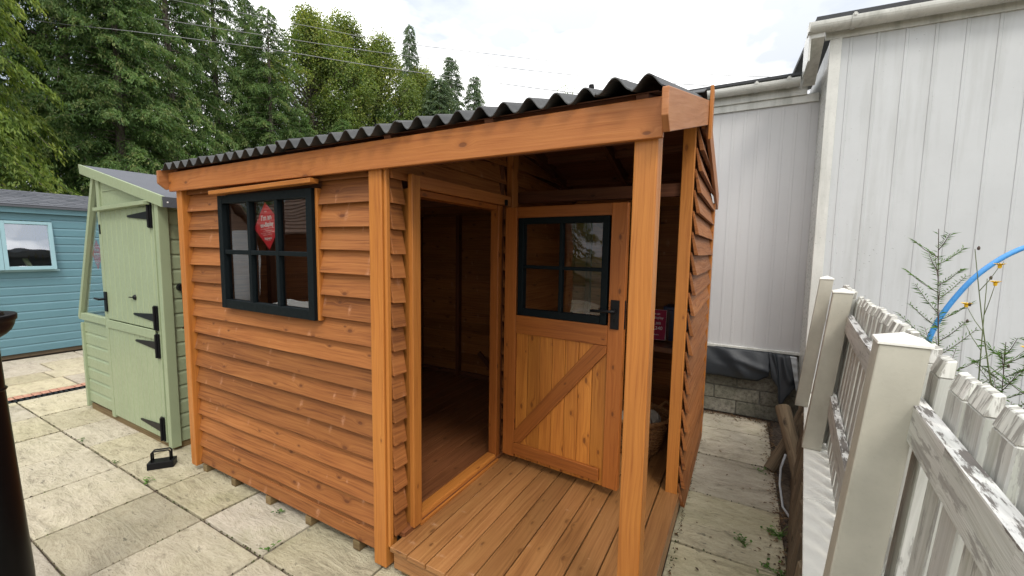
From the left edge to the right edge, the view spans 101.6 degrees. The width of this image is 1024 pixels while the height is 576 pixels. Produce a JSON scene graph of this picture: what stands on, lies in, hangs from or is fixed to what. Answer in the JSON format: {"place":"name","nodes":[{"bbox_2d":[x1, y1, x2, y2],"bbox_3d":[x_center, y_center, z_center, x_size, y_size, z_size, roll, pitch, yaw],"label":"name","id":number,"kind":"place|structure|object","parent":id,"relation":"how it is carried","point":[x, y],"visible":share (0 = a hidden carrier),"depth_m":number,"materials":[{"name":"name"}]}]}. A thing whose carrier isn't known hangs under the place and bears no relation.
{"place":"outdoors","nodes":[
{"label":"outdoors","id":0,"kind":"place"},
{"bbox_2d":[2,350,84,397],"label":"flagstone paving","id":1,"kind":"structure","parent":0,"point":[29,375],"depth_m":5.65,"materials":[{"name":"beige stone"}]},
{"bbox_2d":[13,17,577,93],"bbox_3d":[-2.929,-6.689,10.894,42.061,3.668,0.072,1,5,1],"label":"overhead wire","id":2,"kind":"object","parent":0,"point":[309,55],"visible":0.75,"depth_m":10.99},
{"bbox_2d":[72,7,709,85],"bbox_3d":[-2.427,-7.745,11.808,42.061,4.118,0.331,1,5,1],"label":"overhead wire","id":3,"kind":"object","parent":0,"point":[406,55],"visible":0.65,"depth_m":11.99,"materials":[{"name":"black"}]},
{"bbox_2d":[8,388,785,575],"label":"patio","id":4,"kind":"structure","parent":0,"point":[115,529],"depth_m":2.77,"materials":[{"name":"beige stone"}]},
{"bbox_2d":[0,311,35,575],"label":"black pedestal","id":5,"kind":"object","parent":4,"relation":"on","point":[16,556],"visible":1,"depth_m":1.67,"materials":[{"name":"paint"}]},
{"bbox_2d":[78,164,190,449],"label":"green shed","id":6,"kind":"structure","parent":4,"relation":"on","point":[134,351],"depth_m":3.73,"materials":[{"name":"green paint"}]},
{"bbox_2d":[98,245,100,264],"bbox_3d":[-4.136,-0.332,4.163,0.250,0.296,0.007,4,6,29],"label":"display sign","id":7,"kind":"object","parent":6,"relation":"attached to","point":[99,255],"visible":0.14,"depth_m":4.13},
{"bbox_2d":[93,202,158,330],"bbox_3d":[-3.484,-0.203,3.735,1.149,1.070,0.092,4,6,29],"label":"door","id":8,"kind":"structure","parent":6,"relation":"in","point":[130,298],"depth_m":3.71,"materials":[{"name":"green paint"}]},
{"bbox_2d":[107,319,165,441],"bbox_3d":[-3.449,0.814,3.825,1.055,0.968,0.050,4,6,29],"label":"door","id":9,"kind":"structure","parent":6,"relation":"in","point":[135,350],"depth_m":3.80,"materials":[{"name":"green paint"}]},
{"bbox_2d":[146,447,176,470],"bbox_3d":[-2.785,1.351,3.322,0.170,0.143,0.090,-1,6,-23],"label":"door weight","id":10,"kind":"object","parent":4,"relation":"on","point":[162,463],"depth_m":3.31,"materials":[{"name":"black metal"}]},
{"bbox_2d":[2,349,790,575],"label":"paving joints","id":11,"kind":"object","parent":4,"relation":"on","point":[786,472],"depth_m":3.30,"materials":[{"name":"soil"}]},
{"bbox_2d":[0,189,104,360],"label":"blue shed","id":12,"kind":"structure","parent":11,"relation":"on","point":[41,264],"depth_m":6.52,"materials":[{"name":"light blue paint"},{"name":"grey shingle"},{"name":"white paint"}]},
{"bbox_2d":[0,236,4,269],"bbox_3d":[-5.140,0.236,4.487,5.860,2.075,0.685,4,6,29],"label":"window","id":13,"kind":"structure","parent":12,"relation":"in","point":[2,267],"depth_m":6.08,"materials":[{"name":"blue paint"}]},
{"bbox_2d":[0,220,56,269],"bbox_3d":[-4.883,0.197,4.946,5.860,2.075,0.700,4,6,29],"label":"window","id":14,"kind":"structure","parent":12,"relation":"in","point":[26,245],"depth_m":6.33,"materials":[{"name":"blue paint"}]},
{"bbox_2d":[258,540,280,551],"bbox_3d":[-1.403,1.507,2.426,0.122,0.040,0.045,-2,6,-32],"label":"weed","id":15,"kind":"object","parent":11,"relation":"on","point":[268,548],"visible":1,"depth_m":2.42,"materials":[{"name":"green plant"}]},
{"bbox_2d":[9,394,786,575],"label":"joint moss","id":16,"kind":"object","parent":4,"relation":"on","point":[156,491],"visible":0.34,"depth_m":2.80,"materials":[{"name":"green plant"}]},
{"bbox_2d":[156,73,718,575],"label":"garden shed","id":17,"kind":"structure","parent":4,"relation":"on","point":[434,345],"depth_m":2.67,"materials":[{"name":"brown wood"}]},
{"bbox_2d":[255,203,274,249],"bbox_3d":[-1.555,-0.394,2.652,0.288,0.298,0.007,4,6,29],"label":"display sign","id":18,"kind":"object","parent":17,"relation":"attached to","point":[265,227],"visible":1,"depth_m":2.65,"materials":[{"name":"red paper"}]},
{"bbox_2d":[217,188,317,320],"bbox_3d":[-1.564,-0.218,2.653,0.994,0.762,0.050,4,6,29],"label":"window","id":19,"kind":"structure","parent":17,"relation":"in","point":[281,309],"depth_m":2.60,"materials":[{"name":"wood"}]},
{"bbox_2d":[503,200,630,490],"bbox_3d":[0.296,0.337,2.826,0.921,1.893,0.114,4,6,33],"label":"door","id":20,"kind":"structure","parent":17,"relation":"in","point":[564,371],"depth_m":2.81,"materials":[{"name":"brown wood"}]},
{"bbox_2d":[620,399,669,456],"bbox_3d":[1.006,1.119,3.393,0.530,0.369,0.530,4,6,29],"label":"wicker basket","id":21,"kind":"object","parent":17,"relation":"on","point":[657,431],"visible":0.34,"depth_m":3.22,"materials":[{"name":"brown wicker"}]},
{"bbox_2d":[650,410,660,422],"bbox_3d":[1.107,1.041,3.318,0.133,0.134,0.140,-2,6,-32],"label":"log slice","id":22,"kind":"object","parent":21,"relation":"in","point":[655,417],"visible":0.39,"depth_m":3.28,"materials":[{"name":"grey wood"}]},
{"bbox_2d":[654,309,667,342],"bbox_3d":[1.268,0.325,3.641,0.201,0.290,0.042,3,6,17],"label":"price sign","id":23,"kind":"object","parent":17,"relation":"on","point":[660,325],"visible":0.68,"depth_m":3.63,"materials":[{"name":"paper"}]},
{"bbox_2d":[663,304,688,342],"bbox_3d":[1.515,0.314,3.742,0.276,0.309,0.256,4,6,29],"label":"storage box","id":24,"kind":"object","parent":17,"relation":"on","point":[669,322],"visible":0.36,"depth_m":3.68,"materials":[{"name":"blue plastic"}]},
{"bbox_2d":[668,410,788,574],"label":"leaf litter","id":25,"kind":"object","parent":4,"relation":"on","point":[783,512],"visible":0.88,"depth_m":3.04,"materials":[{"name":"plant"}]},
{"bbox_2d":[733,532,751,546],"bbox_3d":[1.413,1.541,2.560,0.081,0.036,0.104,-1,6,-21],"label":"weed","id":26,"kind":"object","parent":4,"relation":"on","point":[744,542],"visible":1,"depth_m":2.55,"materials":[{"name":"green plant"}]},
{"bbox_2d":[759,558,771,568],"bbox_3d":[1.438,1.560,2.350,0.085,0.037,0.050,-2,6,-24],"label":"weed","id":27,"kind":"object","parent":4,"relation":"on","point":[766,565],"visible":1,"depth_m":2.35,"materials":[{"name":"green plant"}]},
{"bbox_2d":[756,561,785,575],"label":"weed","id":28,"kind":"object","parent":4,"relation":"on","point":[780,571],"visible":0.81,"depth_m":2.29,"materials":[{"name":"green plant"}]},
{"bbox_2d":[760,525,787,540],"bbox_3d":[1.684,1.538,2.632,0.162,0.036,0.145,-1,6,-18],"label":"weed","id":29,"kind":"object","parent":4,"relation":"on","point":[778,534],"visible":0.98,"depth_m":2.62,"materials":[{"name":"green plant"}]},
{"bbox_2d":[785,407,803,575],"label":"retaining wall","id":30,"kind":"structure","parent":4,"relation":"on","point":[794,543],"depth_m":2.31,"materials":[{"name":"brown wood"}]},
{"bbox_2d":[778,454,788,517],"bbox_3d":[1.878,1.386,2.845,0.052,0.300,0.540,3,6,24],"label":"grey hose","id":31,"kind":"object","parent":30,"relation":"on","point":[779,483],"visible":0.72,"depth_m":3.02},
{"bbox_2d":[802,394,835,575],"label":"white capping","id":32,"kind":"object","parent":30,"relation":"on","point":[819,513],"visible":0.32,"depth_m":2.03,"materials":[{"name":"white plastic"}]},
{"bbox_2d":[795,276,1023,575],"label":"picket fence","id":33,"kind":"object","parent":32,"relation":"on","point":[925,450],"visible":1,"depth_m":1.07,"materials":[{"name":"white wood"}]},
{"bbox_2d":[0,0,906,183],"label":"sky","id":34,"kind":"structure","parent":0,"point":[743,39],"materials":[{"name":"white"}]},
{"bbox_2d":[173,0,768,76],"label":"overhead wire","id":35,"kind":"object","parent":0,"point":[470,51],"visible":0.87,"depth_m":12.97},
{"label":"ground","id":36,"kind":"structure","parent":0,"visible":0},
{"bbox_2d":[0,0,81,221],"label":"conifer tree","id":37,"kind":"object","parent":36,"relation":"on","point":[11,138],"visible":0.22,"depth_m":8.76,"materials":[{"name":"green plant"}]},
{"bbox_2d":[8,385,85,403],"bbox_3d":[-5.382,1.264,4.912,0.115,0.063,14.000,4,6,29],"label":"drain channel","id":38,"kind":"object","parent":36,"relation":"on","point":[43,395],"visible":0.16,"depth_m":4.85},
{"bbox_2d":[8,383,85,400],"bbox_3d":[-5.502,1.251,4.973,0.145,0.054,13.992,4,6,29],"label":"brick strip","id":39,"kind":"object","parent":36,"relation":"on","point":[45,391],"visible":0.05,"depth_m":4.95,"materials":[{"name":"orange brick"}]},
{"bbox_2d":[0,0,105,190],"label":"conifer tree","id":40,"kind":"object","parent":36,"relation":"on","point":[24,35],"visible":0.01,"depth_m":11.69,"materials":[{"name":"green plant"}]},
{"bbox_2d":[0,0,190,195],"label":"conifer tree","id":41,"kind":"object","parent":36,"relation":"on","point":[68,13],"visible":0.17,"depth_m":11.27,"materials":[{"name":"green plant"}]},
{"bbox_2d":[0,0,215,193],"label":"conifer tree","id":42,"kind":"object","parent":36,"relation":"on","point":[148,97],"visible":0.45,"depth_m":11.53,"materials":[{"name":"green plant"}]},
{"bbox_2d":[35,0,204,191],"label":"conifer tree","id":43,"kind":"object","parent":36,"relation":"on","point":[145,72],"visible":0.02,"depth_m":16.70,"materials":[{"name":"green plant"}]},
{"bbox_2d":[83,0,242,182],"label":"conifer tree","id":44,"kind":"object","parent":36,"relation":"on","point":[185,31],"visible":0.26,"depth_m":14.58,"materials":[{"name":"green plant"}]},
{"bbox_2d":[159,0,279,162],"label":"conifer tree","id":45,"kind":"object","parent":36,"relation":"on","point":[220,52],"visible":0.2,"depth_m":17.11,"materials":[{"name":"green plant"}]},
{"bbox_2d":[223,0,274,151],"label":"conifer tree","id":46,"kind":"object","parent":36,"relation":"on","point":[249,8],"visible":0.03,"depth_m":19.24,"materials":[{"name":"green plant"}]},
{"bbox_2d":[226,5,316,151],"bbox_3d":[-9.945,-5.435,17.731,5.742,12.462,5.989,0,5,-5],"label":"conifer tree","id":47,"kind":"object","parent":36,"relation":"on","point":[268,90],"visible":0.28,"depth_m":17.25,"materials":[{"name":"green plant"}]},
{"bbox_2d":[275,116,317,139],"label":"conifer tree","id":48,"kind":"object","parent":36,"relation":"on","point":[308,129],"visible":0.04,"depth_m":18.09,"materials":[{"name":"green plant"}]},
{"bbox_2d":[245,1,373,140],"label":"broadleaf tree","id":49,"kind":"object","parent":36,"relation":"on","point":[301,32],"visible":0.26,"depth_m":20.85,"materials":[{"name":"green plant"}]},
{"bbox_2d":[296,86,329,133],"bbox_3d":[-12.282,-6.714,25.797,6.044,13.581,6.304,-4,7,-43],"label":"conifer tree","id":50,"kind":"object","parent":36,"relation":"on","point":[315,113],"visible":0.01,"depth_m":25.10,"materials":[{"name":"green plant"}]},
{"bbox_2d":[325,119,351,133],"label":"conifer tree","id":51,"kind":"object","parent":36,"relation":"on","point":[337,124],"visible":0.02,"depth_m":20.09,"materials":[{"name":"green plant"}]},
{"bbox_2d":[284,6,409,134],"bbox_3d":[-9.504,-8.043,23.630,7.005,15.104,6.824,1,5,4],"label":"broadleaf tree","id":52,"kind":"object","parent":36,"relation":"on","point":[343,25],"visible":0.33,"depth_m":22.74,"materials":[{"name":"green plant"}]},
{"bbox_2d":[323,26,426,130],"bbox_3d":[-7.491,-7.886,25.144,6.499,14.574,6.672,1,5,3],"label":"broadleaf tree","id":53,"kind":"object","parent":36,"relation":"on","point":[390,60],"visible":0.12,"depth_m":24.04,"materials":[{"name":"green plant"}]},
{"bbox_2d":[396,24,423,119],"bbox_3d":[-6.609,-8.458,27.813,4.854,16.976,5.090,2,5,10],"label":"conifer tree","id":54,"kind":"object","parent":36,"relation":"on","point":[407,60],"visible":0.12,"depth_m":26.72,"materials":[{"name":"green plant"}]},
{"bbox_2d":[396,62,452,118],"bbox_3d":[-5.928,-7.808,28.146,6.338,13.912,6.174,2,5,12],"label":"broadleaf tree","id":55,"kind":"object","parent":36,"relation":"on","point":[423,79],"visible":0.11,"depth_m":26.53,"materials":[{"name":"green plant"}]},
{"bbox_2d":[416,77,461,115],"bbox_3d":[-4.051,-6.421,26.373,9.672,12.839,9.222,-3,6,-34],"label":"conifer tree","id":56,"kind":"object","parent":36,"relation":"on","point":[435,103],"visible":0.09,"depth_m":25.23,"materials":[{"name":"green plant"}]},
{"bbox_2d":[439,56,465,112],"bbox_3d":[-4.056,-8.215,29.778,7.636,16.120,7.280,4,6,29],"label":"conifer tree","id":57,"kind":"object","parent":36,"relation":"on","point":[456,86],"visible":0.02,"depth_m":29.18,"materials":[{"name":"green plant"}]},
{"bbox_2d":[463,75,486,109],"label":"conifer tree","id":58,"kind":"object","parent":36,"relation":"on","point":[475,98],"visible":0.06,"depth_m":30.45,"materials":[{"name":"green plant"}]},
{"bbox_2d":[690,72,819,421],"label":"white building","id":59,"kind":"structure","parent":36,"relation":"on","point":[765,134],"depth_m":4.33,"materials":[{"name":"plastic"}]},
{"bbox_2d":[706,346,771,380],"bbox_3d":[2.189,0.797,4.587,1.120,0.325,0.106,4,6,30],"label":"crumpled sheet","id":60,"kind":"object","parent":59,"relation":"hanging from","point":[746,364],"visible":0.57,"depth_m":4.45,"materials":[{"name":"black plastic"}]},
{"bbox_2d":[768,352,794,403],"bbox_3d":[2.712,0.939,4.223,0.260,0.518,0.147,5,7,39],"label":"torn sheet","id":61,"kind":"object","parent":59,"relation":"attached to","point":[781,372],"visible":0.98,"depth_m":4.21,"materials":[{"name":"black plastic"}]},
{"bbox_2d":[764,406,802,472],"bbox_3d":[2.292,1.253,3.464,0.457,0.526,0.098,-1,6,-21],"label":"timber stake","id":62,"kind":"object","parent":36,"relation":"on","point":[773,462],"visible":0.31,"depth_m":3.42,"materials":[{"name":"brown wood"}]},
{"bbox_2d":[775,404,798,478],"bbox_3d":[2.147,1.250,3.182,0.113,0.590,0.589,2,5,13],"label":"timber stake","id":63,"kind":"object","parent":36,"relation":"on","point":[789,432],"visible":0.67,"depth_m":3.25,"materials":[{"name":"brown wood"}]},
{"bbox_2d":[793,0,1023,408],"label":"tall white building","id":64,"kind":"structure","parent":36,"relation":"on","point":[920,134],"depth_m":3.40,"materials":[{"name":"plastic"}]},
{"bbox_2d":[790,356,798,390],"bbox_3d":[2.809,0.853,4.155,0.045,0.332,0.102,0,5,-8],"label":"silver sheet","id":65,"kind":"object","parent":64,"relation":"attached to","point":[795,368],"visible":0.91,"depth_m":4.14,"materials":[{"name":"silver metal"}]},
{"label":"raised bed","id":66,"kind":"structure","parent":0,"visible":0},
{"bbox_2d":[896,229,1001,388],"bbox_3d":[2.181,0.414,2.132,0.359,1.421,0.328,0,5,-9],"label":"tall weed","id":67,"kind":"object","parent":66,"relation":"on","point":[938,293],"visible":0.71,"depth_m":2.10,"materials":[{"name":"green plant"}]},
{"bbox_2d":[926,245,1023,341],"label":"blue pipe","id":68,"kind":"object","parent":66,"relation":"on","point":[964,287],"visible":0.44,"depth_m":2.18,"materials":[{"name":"blue plastic"}]},
{"bbox_2d":[964,276,1009,382],"bbox_3d":[2.300,0.538,2.042,0.266,1.194,0.204,4,6,29],"label":"tall weed","id":69,"kind":"object","parent":66,"relation":"on","point":[995,283],"visible":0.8,"depth_m":2.03,"materials":[{"name":"green plant"}]},
{"bbox_2d":[960,246,1023,392],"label":"tall weed","id":70,"kind":"object","parent":66,"relation":"on","point":[999,266],"visible":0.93,"depth_m":1.99,"materials":[{"name":"green plant"}]},
{"bbox_2d":[964,337,1023,408],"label":"tall weed","id":71,"kind":"object","parent":66,"relation":"on","point":[1020,371],"visible":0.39,"depth_m":2.01,"materials":[{"name":"green plant"}]},
{"bbox_2d":[988,338,1023,393],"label":"tall weed","id":72,"kind":"object","parent":66,"relation":"on","point":[1021,391],"visible":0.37,"depth_m":1.90,"materials":[{"name":"green plant"}]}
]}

